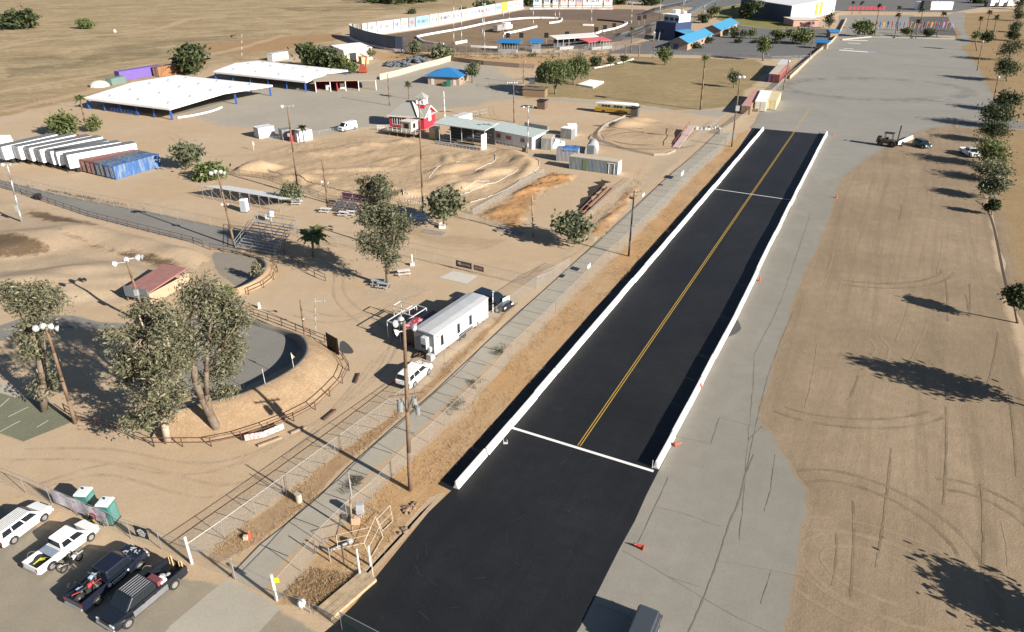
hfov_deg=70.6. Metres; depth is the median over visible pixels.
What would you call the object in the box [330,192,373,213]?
bleacher
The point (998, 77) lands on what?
light pole
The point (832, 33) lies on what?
ticket hut
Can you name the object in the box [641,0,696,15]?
bleacher
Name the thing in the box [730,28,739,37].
tree
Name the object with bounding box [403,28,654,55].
wire fence
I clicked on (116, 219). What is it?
pipe rail
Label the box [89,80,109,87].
tarp heap
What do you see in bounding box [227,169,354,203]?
wire fence
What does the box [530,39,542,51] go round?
roofed stand
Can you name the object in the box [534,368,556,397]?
concrete barrier
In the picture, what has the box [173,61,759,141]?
dusty lot
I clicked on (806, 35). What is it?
tree
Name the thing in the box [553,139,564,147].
covered pile
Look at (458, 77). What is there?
restroom
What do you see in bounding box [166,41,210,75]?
tree
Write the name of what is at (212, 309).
eucalyptus tree
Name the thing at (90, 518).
dirt bike
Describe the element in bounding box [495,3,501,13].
billboard
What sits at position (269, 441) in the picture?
timber
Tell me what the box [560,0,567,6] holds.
billboard
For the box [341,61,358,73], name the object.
bush
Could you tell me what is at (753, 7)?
tree
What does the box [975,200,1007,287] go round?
ditch line
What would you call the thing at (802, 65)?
wall
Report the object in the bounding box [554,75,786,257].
dirt lane
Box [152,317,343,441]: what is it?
dirt berm
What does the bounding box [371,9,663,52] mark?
speedway track
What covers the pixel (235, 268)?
asphalt patch
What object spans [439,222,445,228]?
planter box
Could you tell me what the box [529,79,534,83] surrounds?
cooling unit
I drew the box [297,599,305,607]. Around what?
white bag
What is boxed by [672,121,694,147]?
drivers stand
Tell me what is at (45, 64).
dirt patch
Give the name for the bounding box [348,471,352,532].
utility pole
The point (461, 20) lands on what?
light pole
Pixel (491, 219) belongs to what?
wire fence
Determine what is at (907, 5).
road
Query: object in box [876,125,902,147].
forklift
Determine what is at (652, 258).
concrete barrier
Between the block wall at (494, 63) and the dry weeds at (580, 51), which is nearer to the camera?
the block wall at (494, 63)
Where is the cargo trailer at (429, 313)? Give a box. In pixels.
[402,309,436,345]
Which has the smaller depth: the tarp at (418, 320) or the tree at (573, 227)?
the tarp at (418, 320)
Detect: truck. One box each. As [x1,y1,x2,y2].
[22,520,99,574]
[63,544,149,611]
[96,557,188,631]
[473,287,513,312]
[493,22,511,32]
[958,146,979,157]
[984,0,999,6]
[995,0,1007,6]
[1003,0,1016,6]
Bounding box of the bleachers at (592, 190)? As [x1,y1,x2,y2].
[567,179,609,214]
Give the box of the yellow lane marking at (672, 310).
[578,132,794,445]
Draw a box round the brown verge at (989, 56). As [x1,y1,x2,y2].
[954,11,1013,98]
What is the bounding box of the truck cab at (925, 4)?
[919,0,931,9]
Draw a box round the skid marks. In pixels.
[770,76,984,102]
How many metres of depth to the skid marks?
235.71 m
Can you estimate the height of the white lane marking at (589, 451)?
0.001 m
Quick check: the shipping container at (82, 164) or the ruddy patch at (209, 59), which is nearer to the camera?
the shipping container at (82, 164)
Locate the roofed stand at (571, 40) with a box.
[549,33,598,49]
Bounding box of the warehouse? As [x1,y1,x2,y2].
[321,42,372,61]
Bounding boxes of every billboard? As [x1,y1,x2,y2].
[349,25,353,39]
[353,27,360,41]
[360,29,369,45]
[361,23,367,30]
[367,22,376,32]
[369,32,378,47]
[376,20,393,33]
[378,33,386,49]
[386,35,394,50]
[393,19,401,31]
[394,36,403,51]
[400,18,408,30]
[408,17,415,29]
[415,15,430,28]
[429,13,438,26]
[438,11,452,24]
[452,9,464,21]
[464,8,470,19]
[470,7,477,18]
[477,6,484,16]
[484,5,489,15]
[490,4,495,14]
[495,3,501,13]
[501,2,506,11]
[507,1,511,11]
[512,0,516,10]
[516,0,519,9]
[534,0,541,6]
[544,0,550,6]
[553,0,557,6]
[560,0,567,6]
[569,0,575,6]
[576,0,581,6]
[583,0,602,6]
[604,0,612,6]
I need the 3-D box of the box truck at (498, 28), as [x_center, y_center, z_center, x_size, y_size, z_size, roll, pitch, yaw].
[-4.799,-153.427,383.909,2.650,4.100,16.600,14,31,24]
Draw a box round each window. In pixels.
[392,117,396,123]
[397,117,401,124]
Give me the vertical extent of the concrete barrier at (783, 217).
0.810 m
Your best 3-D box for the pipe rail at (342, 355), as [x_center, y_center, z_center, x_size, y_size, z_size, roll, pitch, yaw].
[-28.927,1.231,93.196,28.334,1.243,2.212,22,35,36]
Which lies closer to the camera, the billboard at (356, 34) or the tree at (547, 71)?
the tree at (547, 71)
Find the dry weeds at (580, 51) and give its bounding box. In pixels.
[391,45,611,58]
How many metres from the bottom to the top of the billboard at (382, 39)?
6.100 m
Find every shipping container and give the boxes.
[78,152,114,171]
[84,149,138,173]
[94,150,147,176]
[103,152,161,179]
[105,75,126,84]
[114,64,158,79]
[152,63,186,76]
[253,124,274,138]
[278,127,291,139]
[294,128,312,141]
[541,134,554,149]
[556,146,579,161]
[560,126,575,139]
[567,123,576,135]
[569,153,621,174]
[740,90,759,113]
[754,90,770,111]
[766,91,780,109]
[768,64,784,81]
[771,65,790,82]
[776,59,787,65]
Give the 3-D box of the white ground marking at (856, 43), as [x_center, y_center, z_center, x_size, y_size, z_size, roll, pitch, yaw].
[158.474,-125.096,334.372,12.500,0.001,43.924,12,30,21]
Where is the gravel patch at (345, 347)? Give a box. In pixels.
[340,341,352,353]
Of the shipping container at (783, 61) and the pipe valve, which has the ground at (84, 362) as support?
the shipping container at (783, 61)
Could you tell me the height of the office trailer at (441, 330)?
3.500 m
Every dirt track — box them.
[0,197,210,306]
[601,117,698,153]
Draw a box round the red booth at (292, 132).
[288,130,294,141]
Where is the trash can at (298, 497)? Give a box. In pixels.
[294,491,302,503]
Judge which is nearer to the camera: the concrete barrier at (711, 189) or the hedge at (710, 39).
the concrete barrier at (711, 189)
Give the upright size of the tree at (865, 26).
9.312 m
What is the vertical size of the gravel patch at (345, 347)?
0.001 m
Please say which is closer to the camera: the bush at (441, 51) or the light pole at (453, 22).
the bush at (441, 51)
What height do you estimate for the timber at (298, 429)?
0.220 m
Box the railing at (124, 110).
[111,108,138,114]
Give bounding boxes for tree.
[0,277,76,411]
[42,108,83,134]
[73,95,86,124]
[80,113,102,131]
[91,295,206,443]
[161,267,263,430]
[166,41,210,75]
[166,139,207,169]
[287,42,329,66]
[293,224,332,256]
[295,125,306,142]
[309,45,338,67]
[327,53,352,69]
[347,170,417,287]
[366,46,375,57]
[404,81,411,98]
[419,183,472,225]
[464,62,480,82]
[523,0,534,5]
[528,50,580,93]
[547,208,597,246]
[565,52,593,84]
[588,55,603,65]
[605,55,616,66]
[612,0,628,4]
[619,53,627,64]
[628,27,634,51]
[637,0,662,5]
[655,46,673,64]
[695,11,711,22]
[699,54,710,109]
[706,3,722,17]
[725,68,741,87]
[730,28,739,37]
[737,7,754,18]
[739,28,748,38]
[740,0,765,18]
[747,28,757,37]
[756,34,773,60]
[768,28,781,39]
[775,30,787,40]
[786,26,816,44]
[822,12,836,27]
[849,18,878,36]
[874,3,882,34]
[894,13,901,37]
[899,26,914,35]
[914,19,921,38]
[921,28,937,36]
[936,11,946,36]
[967,0,988,3]
[969,132,1017,166]
[969,153,1018,178]
[971,28,983,50]
[973,98,1023,127]
[973,116,1019,140]
[974,173,1017,199]
[979,30,997,42]
[981,197,1001,214]
[986,10,993,29]
[990,87,1023,108]
[993,15,1001,33]
[993,55,1023,80]
[996,36,1023,59]
[997,280,1023,323]
[1004,29,1022,39]
[1008,21,1022,30]
[1010,7,1023,20]
[1011,0,1023,9]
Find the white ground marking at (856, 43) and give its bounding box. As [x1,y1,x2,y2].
[842,40,866,51]
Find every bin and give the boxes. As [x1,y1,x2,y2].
[34,193,41,199]
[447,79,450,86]
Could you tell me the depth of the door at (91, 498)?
63.32 m
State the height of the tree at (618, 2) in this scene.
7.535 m
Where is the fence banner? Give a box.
[49,489,108,525]
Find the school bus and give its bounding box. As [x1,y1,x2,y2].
[594,100,638,114]
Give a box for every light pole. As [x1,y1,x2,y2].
[1,163,22,221]
[32,323,76,424]
[112,254,147,323]
[209,170,235,246]
[281,105,298,187]
[313,300,324,333]
[321,160,328,202]
[387,73,389,105]
[389,316,423,491]
[418,100,423,211]
[453,0,453,44]
[461,0,461,40]
[481,3,485,51]
[482,2,482,37]
[502,11,504,38]
[505,82,521,122]
[523,106,533,152]
[731,76,744,146]
[782,58,789,89]
[992,76,999,104]
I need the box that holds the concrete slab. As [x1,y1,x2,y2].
[439,271,476,283]
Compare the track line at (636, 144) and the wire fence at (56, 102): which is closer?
the track line at (636, 144)
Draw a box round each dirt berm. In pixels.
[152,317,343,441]
[215,248,275,294]
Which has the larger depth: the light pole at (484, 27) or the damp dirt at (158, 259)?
the light pole at (484, 27)
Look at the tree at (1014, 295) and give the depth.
92.73 m
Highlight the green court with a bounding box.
[0,393,78,441]
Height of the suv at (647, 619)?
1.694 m
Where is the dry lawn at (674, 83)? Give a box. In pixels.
[514,56,773,110]
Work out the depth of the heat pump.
86.30 m
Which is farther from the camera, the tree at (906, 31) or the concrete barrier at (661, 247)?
the tree at (906, 31)
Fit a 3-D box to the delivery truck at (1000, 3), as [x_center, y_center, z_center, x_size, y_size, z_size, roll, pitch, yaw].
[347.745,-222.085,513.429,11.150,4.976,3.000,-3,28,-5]
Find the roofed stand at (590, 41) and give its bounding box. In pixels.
[579,36,611,49]
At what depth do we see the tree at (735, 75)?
239.10 m
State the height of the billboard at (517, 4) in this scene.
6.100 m
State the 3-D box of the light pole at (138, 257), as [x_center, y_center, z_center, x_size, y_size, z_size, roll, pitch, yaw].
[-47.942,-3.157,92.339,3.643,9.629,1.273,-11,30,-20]
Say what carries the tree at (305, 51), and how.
on the ground at (84, 362)
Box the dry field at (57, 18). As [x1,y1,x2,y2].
[0,0,582,116]
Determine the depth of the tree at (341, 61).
269.34 m
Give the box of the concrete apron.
[577,175,841,631]
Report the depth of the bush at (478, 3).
493.47 m
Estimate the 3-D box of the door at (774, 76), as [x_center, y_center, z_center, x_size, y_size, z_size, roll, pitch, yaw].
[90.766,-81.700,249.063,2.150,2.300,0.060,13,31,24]
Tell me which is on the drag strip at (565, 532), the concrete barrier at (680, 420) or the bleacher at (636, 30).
the concrete barrier at (680, 420)
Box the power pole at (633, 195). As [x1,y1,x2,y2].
[626,190,641,256]
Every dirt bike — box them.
[58,550,82,573]
[71,578,101,602]
[75,572,96,595]
[85,511,94,522]
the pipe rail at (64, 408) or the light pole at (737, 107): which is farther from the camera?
the light pole at (737, 107)
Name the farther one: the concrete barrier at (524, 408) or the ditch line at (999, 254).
the ditch line at (999, 254)
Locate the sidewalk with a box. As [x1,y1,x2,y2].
[230,130,735,590]
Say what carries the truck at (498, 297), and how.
on the ground at (84, 362)
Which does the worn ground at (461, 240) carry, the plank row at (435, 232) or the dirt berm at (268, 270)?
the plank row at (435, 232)
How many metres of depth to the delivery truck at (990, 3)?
512.14 m
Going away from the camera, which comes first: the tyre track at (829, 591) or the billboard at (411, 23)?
the tyre track at (829, 591)
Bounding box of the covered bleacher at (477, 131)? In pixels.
[433,116,497,150]
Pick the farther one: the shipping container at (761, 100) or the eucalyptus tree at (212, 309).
the shipping container at (761, 100)
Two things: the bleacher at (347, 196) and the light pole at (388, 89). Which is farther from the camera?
the light pole at (388, 89)
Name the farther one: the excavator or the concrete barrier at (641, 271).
the excavator
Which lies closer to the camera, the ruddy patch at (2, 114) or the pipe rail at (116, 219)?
the pipe rail at (116, 219)
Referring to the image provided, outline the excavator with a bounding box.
[359,53,367,71]
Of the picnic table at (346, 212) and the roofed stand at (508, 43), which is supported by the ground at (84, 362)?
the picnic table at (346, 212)
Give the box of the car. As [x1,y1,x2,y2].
[770,40,779,43]
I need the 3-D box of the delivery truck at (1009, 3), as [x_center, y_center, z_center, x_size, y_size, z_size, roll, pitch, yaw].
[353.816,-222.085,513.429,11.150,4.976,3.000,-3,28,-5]
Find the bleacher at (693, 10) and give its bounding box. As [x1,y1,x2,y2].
[687,0,720,21]
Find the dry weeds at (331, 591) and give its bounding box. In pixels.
[278,171,641,611]
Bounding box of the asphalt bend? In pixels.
[0,314,300,396]
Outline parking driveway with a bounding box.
[166,579,280,631]
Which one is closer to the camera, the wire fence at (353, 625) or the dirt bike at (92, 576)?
the wire fence at (353, 625)
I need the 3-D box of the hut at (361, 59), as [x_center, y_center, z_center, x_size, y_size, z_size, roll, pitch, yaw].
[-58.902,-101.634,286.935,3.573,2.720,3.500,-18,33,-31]
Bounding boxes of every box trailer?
[0,133,56,162]
[12,133,75,162]
[24,134,91,163]
[34,135,102,165]
[46,139,108,167]
[54,140,120,168]
[63,141,136,171]
[267,51,288,60]
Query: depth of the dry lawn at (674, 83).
248.49 m
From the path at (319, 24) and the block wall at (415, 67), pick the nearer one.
the block wall at (415, 67)
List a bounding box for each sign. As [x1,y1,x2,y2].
[133,525,148,539]
[456,260,471,269]
[474,265,483,271]
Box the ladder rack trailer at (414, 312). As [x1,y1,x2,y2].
[386,304,426,342]
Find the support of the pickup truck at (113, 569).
on the front parking lot at (30, 602)
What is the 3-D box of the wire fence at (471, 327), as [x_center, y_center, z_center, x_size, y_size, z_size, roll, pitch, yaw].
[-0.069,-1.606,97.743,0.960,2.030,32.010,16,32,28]
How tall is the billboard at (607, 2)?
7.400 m
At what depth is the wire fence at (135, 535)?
60.01 m
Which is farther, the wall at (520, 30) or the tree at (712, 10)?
the tree at (712, 10)
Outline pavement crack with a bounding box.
[595,229,810,631]
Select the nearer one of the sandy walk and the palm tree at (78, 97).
the sandy walk
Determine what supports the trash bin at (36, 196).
on the asphalt path at (205, 233)
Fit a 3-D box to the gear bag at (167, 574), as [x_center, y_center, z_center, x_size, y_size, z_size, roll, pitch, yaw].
[-27.020,20.218,56.174,0.927,0.480,0.732,0,28,0]
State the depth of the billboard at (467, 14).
436.14 m
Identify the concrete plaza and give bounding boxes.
[838,12,970,45]
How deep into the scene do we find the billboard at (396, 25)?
381.29 m
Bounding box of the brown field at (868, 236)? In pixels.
[762,123,1023,631]
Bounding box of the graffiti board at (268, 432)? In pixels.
[244,423,283,440]
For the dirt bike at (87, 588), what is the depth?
54.44 m
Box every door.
[80,160,86,171]
[85,162,91,172]
[87,491,96,507]
[90,163,95,173]
[94,164,100,174]
[99,165,105,175]
[104,166,110,177]
[108,167,114,178]
[109,501,118,522]
[349,52,356,61]
[741,107,749,113]
[755,102,765,110]
[766,101,775,109]
[772,75,778,81]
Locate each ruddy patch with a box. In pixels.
[0,78,139,116]
[199,32,344,55]
[199,56,213,65]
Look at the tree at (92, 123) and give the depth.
185.89 m
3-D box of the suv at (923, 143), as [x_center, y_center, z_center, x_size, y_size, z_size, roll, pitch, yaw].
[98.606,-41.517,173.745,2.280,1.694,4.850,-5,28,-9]
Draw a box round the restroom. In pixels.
[425,67,467,85]
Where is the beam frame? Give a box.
[625,44,640,58]
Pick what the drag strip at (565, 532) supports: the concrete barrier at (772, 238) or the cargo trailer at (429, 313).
the concrete barrier at (772, 238)
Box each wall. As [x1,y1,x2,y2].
[379,56,450,79]
[416,17,562,44]
[451,57,534,68]
[454,40,466,43]
[471,45,496,47]
[504,26,536,33]
[530,8,612,9]
[593,21,627,33]
[597,19,623,22]
[789,17,846,78]
[842,36,974,41]
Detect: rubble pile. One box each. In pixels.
[398,526,411,534]
[402,505,411,514]
[406,501,418,509]
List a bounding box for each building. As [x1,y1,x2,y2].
[522,85,547,97]
[669,28,713,49]
[703,18,738,36]
[783,17,818,26]
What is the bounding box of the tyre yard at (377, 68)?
[362,61,428,81]
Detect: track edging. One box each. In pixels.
[461,169,517,194]
[470,157,539,202]
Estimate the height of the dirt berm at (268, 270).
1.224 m
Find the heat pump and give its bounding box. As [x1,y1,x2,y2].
[426,352,434,360]
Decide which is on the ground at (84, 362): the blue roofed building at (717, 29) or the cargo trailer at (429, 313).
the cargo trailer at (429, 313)
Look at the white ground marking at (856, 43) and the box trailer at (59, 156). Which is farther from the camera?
the white ground marking at (856, 43)
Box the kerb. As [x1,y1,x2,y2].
[593,58,633,68]
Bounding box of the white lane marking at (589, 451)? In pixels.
[512,189,789,471]
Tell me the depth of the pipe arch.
93.74 m
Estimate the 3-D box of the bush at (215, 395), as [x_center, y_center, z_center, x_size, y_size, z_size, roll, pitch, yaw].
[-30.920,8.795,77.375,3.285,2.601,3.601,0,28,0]
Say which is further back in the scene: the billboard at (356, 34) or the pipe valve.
the billboard at (356, 34)
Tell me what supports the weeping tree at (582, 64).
on the dry lawn at (674, 83)
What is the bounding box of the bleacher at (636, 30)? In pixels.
[604,19,663,45]
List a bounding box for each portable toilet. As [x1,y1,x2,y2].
[73,486,97,514]
[94,496,120,525]
[239,198,249,212]
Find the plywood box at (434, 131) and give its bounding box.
[429,126,439,139]
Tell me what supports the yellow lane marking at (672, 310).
on the drag strip at (565, 532)
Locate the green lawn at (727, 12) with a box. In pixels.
[715,4,795,28]
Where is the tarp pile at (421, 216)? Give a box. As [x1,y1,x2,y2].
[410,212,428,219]
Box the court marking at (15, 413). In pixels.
[0,398,48,431]
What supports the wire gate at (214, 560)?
attached to the post at (188, 550)
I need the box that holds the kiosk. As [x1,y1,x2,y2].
[630,106,640,116]
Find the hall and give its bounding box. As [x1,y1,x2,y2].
[739,0,835,21]
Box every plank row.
[421,229,445,235]
[496,227,524,234]
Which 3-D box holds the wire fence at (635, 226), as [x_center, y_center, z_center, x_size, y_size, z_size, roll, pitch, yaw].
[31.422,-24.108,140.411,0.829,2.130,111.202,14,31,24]
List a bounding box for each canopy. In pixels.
[84,75,272,119]
[213,61,347,90]
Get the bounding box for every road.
[628,0,1022,11]
[957,119,1023,129]
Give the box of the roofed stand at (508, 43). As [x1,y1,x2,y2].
[497,39,522,52]
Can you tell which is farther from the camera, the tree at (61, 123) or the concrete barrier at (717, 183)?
the tree at (61, 123)
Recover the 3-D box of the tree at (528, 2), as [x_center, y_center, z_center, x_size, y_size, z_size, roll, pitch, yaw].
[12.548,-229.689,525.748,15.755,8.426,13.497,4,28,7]
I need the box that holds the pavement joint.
[169,130,724,576]
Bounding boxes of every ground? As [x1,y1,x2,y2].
[0,0,1023,631]
[356,281,430,301]
[400,214,511,249]
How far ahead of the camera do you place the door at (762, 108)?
208.32 m
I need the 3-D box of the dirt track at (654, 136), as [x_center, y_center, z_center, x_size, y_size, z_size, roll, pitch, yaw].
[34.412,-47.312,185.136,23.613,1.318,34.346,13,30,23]
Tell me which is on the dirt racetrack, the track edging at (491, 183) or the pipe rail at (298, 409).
the track edging at (491, 183)
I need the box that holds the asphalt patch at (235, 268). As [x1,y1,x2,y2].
[209,251,261,286]
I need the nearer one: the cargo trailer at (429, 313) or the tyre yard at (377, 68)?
the cargo trailer at (429, 313)
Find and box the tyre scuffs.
[414,334,700,619]
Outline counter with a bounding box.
[339,83,344,88]
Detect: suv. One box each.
[0,502,53,547]
[394,360,432,388]
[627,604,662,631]
[912,138,931,147]
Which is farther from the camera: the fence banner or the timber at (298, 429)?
the timber at (298, 429)
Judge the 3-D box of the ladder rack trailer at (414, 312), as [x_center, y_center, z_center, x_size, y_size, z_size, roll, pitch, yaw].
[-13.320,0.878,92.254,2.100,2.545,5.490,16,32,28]
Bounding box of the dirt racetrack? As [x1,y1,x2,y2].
[230,135,539,213]
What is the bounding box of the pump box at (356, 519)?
[352,515,359,524]
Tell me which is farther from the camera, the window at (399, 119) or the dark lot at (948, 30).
the dark lot at (948, 30)
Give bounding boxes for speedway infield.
[420,19,624,47]
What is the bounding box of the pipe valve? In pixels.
[321,538,352,551]
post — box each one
[183,536,192,564]
[269,574,279,601]
[299,300,305,335]
[355,548,360,572]
[367,545,370,566]
[531,194,533,236]
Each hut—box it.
[358,55,368,63]
[536,99,548,109]
[815,39,830,48]
[826,29,840,37]
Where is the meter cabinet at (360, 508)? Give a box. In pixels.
[356,502,363,517]
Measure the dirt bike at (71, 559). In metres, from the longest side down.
2.170 x 1.135 x 0.760 m
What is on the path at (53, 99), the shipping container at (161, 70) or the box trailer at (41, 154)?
the shipping container at (161, 70)
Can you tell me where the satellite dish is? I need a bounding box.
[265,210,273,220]
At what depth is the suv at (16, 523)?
60.99 m
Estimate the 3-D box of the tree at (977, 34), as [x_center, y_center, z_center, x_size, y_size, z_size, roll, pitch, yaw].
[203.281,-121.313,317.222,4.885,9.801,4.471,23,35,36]
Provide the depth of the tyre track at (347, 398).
72.23 m
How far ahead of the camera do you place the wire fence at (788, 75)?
230.72 m
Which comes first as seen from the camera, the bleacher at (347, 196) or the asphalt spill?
the asphalt spill
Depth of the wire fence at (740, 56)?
297.85 m
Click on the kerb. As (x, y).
(612, 64)
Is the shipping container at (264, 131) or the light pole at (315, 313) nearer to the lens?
the light pole at (315, 313)
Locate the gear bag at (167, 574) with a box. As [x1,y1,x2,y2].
[158,572,170,577]
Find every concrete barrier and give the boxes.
[453,448,487,488]
[485,418,513,454]
[512,392,537,424]
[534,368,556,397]
[555,346,575,372]
[574,327,592,351]
[591,309,607,331]
[606,293,621,313]
[620,278,633,296]
[633,264,646,282]
[645,252,656,267]
[653,430,675,468]
[656,240,667,255]
[666,229,676,243]
[669,402,689,435]
[675,219,684,232]
[684,209,693,222]
[688,377,702,407]
[693,201,700,212]
[700,192,707,203]
[700,354,714,382]
[707,184,714,195]
[713,333,725,359]
[714,177,720,187]
[721,170,726,180]
[724,315,735,338]
[732,297,743,319]
[743,282,751,302]
[750,268,758,286]
[754,254,764,271]
[763,242,770,258]
[769,231,775,245]
[775,221,781,235]
[779,211,785,223]
[783,202,790,214]
[790,193,795,205]
[898,135,912,144]
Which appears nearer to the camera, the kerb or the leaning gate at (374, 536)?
the leaning gate at (374, 536)
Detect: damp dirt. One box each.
[0,231,56,259]
[22,208,106,227]
[54,227,194,273]
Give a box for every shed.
[123,264,189,303]
[313,74,376,91]
[492,121,547,149]
[585,139,598,154]
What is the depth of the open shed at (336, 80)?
239.73 m
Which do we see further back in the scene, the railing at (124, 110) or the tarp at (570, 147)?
the railing at (124, 110)
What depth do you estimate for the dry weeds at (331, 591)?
56.63 m
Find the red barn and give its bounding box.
[387,92,436,129]
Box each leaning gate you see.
[336,527,370,548]
[364,517,382,557]
[377,505,392,530]
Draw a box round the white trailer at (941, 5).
[914,1,953,9]
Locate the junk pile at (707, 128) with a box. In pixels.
[694,125,720,129]
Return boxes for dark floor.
[99,96,232,115]
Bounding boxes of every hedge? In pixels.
[691,42,703,48]
[704,36,714,42]
[723,28,731,35]
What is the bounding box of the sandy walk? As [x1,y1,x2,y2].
[170,382,421,556]
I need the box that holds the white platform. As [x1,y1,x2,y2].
[577,79,603,87]
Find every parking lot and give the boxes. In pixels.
[0,504,321,631]
[605,25,838,58]
[749,35,995,183]
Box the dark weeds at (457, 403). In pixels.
[7,181,509,494]
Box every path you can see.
[0,9,454,49]
[0,35,288,93]
[0,74,177,112]
[0,180,248,251]
[253,18,397,24]
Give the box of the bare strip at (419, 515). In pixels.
[313,492,445,616]
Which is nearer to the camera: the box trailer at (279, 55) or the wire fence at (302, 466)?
the wire fence at (302, 466)
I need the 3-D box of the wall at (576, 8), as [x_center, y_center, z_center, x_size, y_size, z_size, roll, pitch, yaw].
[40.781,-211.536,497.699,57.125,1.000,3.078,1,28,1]
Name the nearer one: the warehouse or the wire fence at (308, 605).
the wire fence at (308, 605)
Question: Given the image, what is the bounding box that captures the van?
[337,120,357,131]
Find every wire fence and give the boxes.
[0,173,244,229]
[0,468,78,515]
[27,97,76,106]
[71,497,188,558]
[188,351,444,556]
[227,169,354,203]
[269,126,383,139]
[274,590,341,628]
[276,307,554,597]
[325,236,561,287]
[339,611,377,631]
[398,202,571,241]
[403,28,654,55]
[444,258,569,363]
[473,168,543,214]
[555,129,734,313]
[594,176,635,209]
[597,115,625,141]
[602,140,675,155]
[651,52,806,59]
[720,46,822,133]
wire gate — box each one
[189,545,233,578]
[230,560,272,597]
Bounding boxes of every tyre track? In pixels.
[3,106,641,498]
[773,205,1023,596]
[793,240,1018,631]
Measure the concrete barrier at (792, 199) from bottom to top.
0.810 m
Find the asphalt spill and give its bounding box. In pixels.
[727,318,741,337]
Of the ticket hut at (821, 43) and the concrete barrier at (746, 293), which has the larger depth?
the ticket hut at (821, 43)
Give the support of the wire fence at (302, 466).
on the weedy verge at (267, 516)
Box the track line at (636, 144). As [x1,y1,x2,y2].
[589,128,693,148]
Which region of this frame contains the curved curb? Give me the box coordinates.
[177,106,221,117]
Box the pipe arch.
[393,301,416,319]
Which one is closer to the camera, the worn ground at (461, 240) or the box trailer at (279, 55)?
the worn ground at (461, 240)
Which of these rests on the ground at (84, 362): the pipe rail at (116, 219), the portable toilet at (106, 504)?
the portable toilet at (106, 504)
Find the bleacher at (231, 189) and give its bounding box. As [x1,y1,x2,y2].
[201,185,302,211]
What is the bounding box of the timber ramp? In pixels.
[317,570,376,620]
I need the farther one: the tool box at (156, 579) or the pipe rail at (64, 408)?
the pipe rail at (64, 408)
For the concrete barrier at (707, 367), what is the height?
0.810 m
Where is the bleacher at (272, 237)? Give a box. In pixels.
[234,211,298,255]
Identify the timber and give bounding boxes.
[257,436,281,446]
[290,425,306,433]
[322,409,335,420]
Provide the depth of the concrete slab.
107.47 m
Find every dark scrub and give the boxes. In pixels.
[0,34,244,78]
[258,2,452,11]
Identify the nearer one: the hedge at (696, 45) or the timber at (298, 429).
the timber at (298, 429)
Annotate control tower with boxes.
[653,9,694,40]
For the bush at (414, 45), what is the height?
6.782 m
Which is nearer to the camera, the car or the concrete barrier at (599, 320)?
the concrete barrier at (599, 320)
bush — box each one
[0,5,41,29]
[74,18,97,28]
[187,159,230,181]
[210,387,236,399]
[219,284,233,298]
[249,259,264,277]
[274,180,306,202]
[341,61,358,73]
[361,0,438,3]
[407,8,417,13]
[407,38,423,53]
[428,41,457,58]
[472,0,495,6]
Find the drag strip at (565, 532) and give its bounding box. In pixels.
[325,128,824,631]
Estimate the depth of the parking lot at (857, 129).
220.19 m
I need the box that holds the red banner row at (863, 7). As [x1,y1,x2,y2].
[848,6,885,9]
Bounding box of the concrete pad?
[0,381,20,397]
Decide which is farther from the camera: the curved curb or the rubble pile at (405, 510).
the curved curb
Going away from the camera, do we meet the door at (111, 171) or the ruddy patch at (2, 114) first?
the door at (111, 171)
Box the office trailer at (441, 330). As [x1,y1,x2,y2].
[414,292,488,357]
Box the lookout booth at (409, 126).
[383,118,425,138]
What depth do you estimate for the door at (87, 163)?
153.57 m
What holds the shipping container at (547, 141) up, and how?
on the ground at (84, 362)
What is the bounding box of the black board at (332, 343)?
[325,332,339,354]
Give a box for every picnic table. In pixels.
[319,207,331,213]
[337,211,350,216]
[370,278,384,285]
[375,281,391,289]
[396,268,410,275]
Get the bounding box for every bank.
[373,51,609,66]
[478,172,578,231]
[588,183,641,238]
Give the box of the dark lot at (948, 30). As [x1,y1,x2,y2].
[909,17,956,35]
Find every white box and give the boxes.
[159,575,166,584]
[451,112,471,118]
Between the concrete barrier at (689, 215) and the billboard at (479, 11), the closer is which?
the concrete barrier at (689, 215)
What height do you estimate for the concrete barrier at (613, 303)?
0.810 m
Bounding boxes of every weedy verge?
[205,302,518,567]
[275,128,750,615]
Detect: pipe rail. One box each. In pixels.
[0,183,28,196]
[26,190,203,246]
[62,403,151,441]
[151,431,241,446]
[209,243,277,294]
[239,362,349,440]
[241,303,349,370]
[283,249,325,280]
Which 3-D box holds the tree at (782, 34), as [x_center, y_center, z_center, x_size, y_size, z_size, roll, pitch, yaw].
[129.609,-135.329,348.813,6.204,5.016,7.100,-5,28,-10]
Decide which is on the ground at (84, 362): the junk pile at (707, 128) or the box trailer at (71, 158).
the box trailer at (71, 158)
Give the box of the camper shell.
[0,135,12,143]
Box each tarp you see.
[400,317,426,330]
[563,145,578,150]
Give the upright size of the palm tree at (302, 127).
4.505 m
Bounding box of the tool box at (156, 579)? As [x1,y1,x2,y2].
[147,573,162,586]

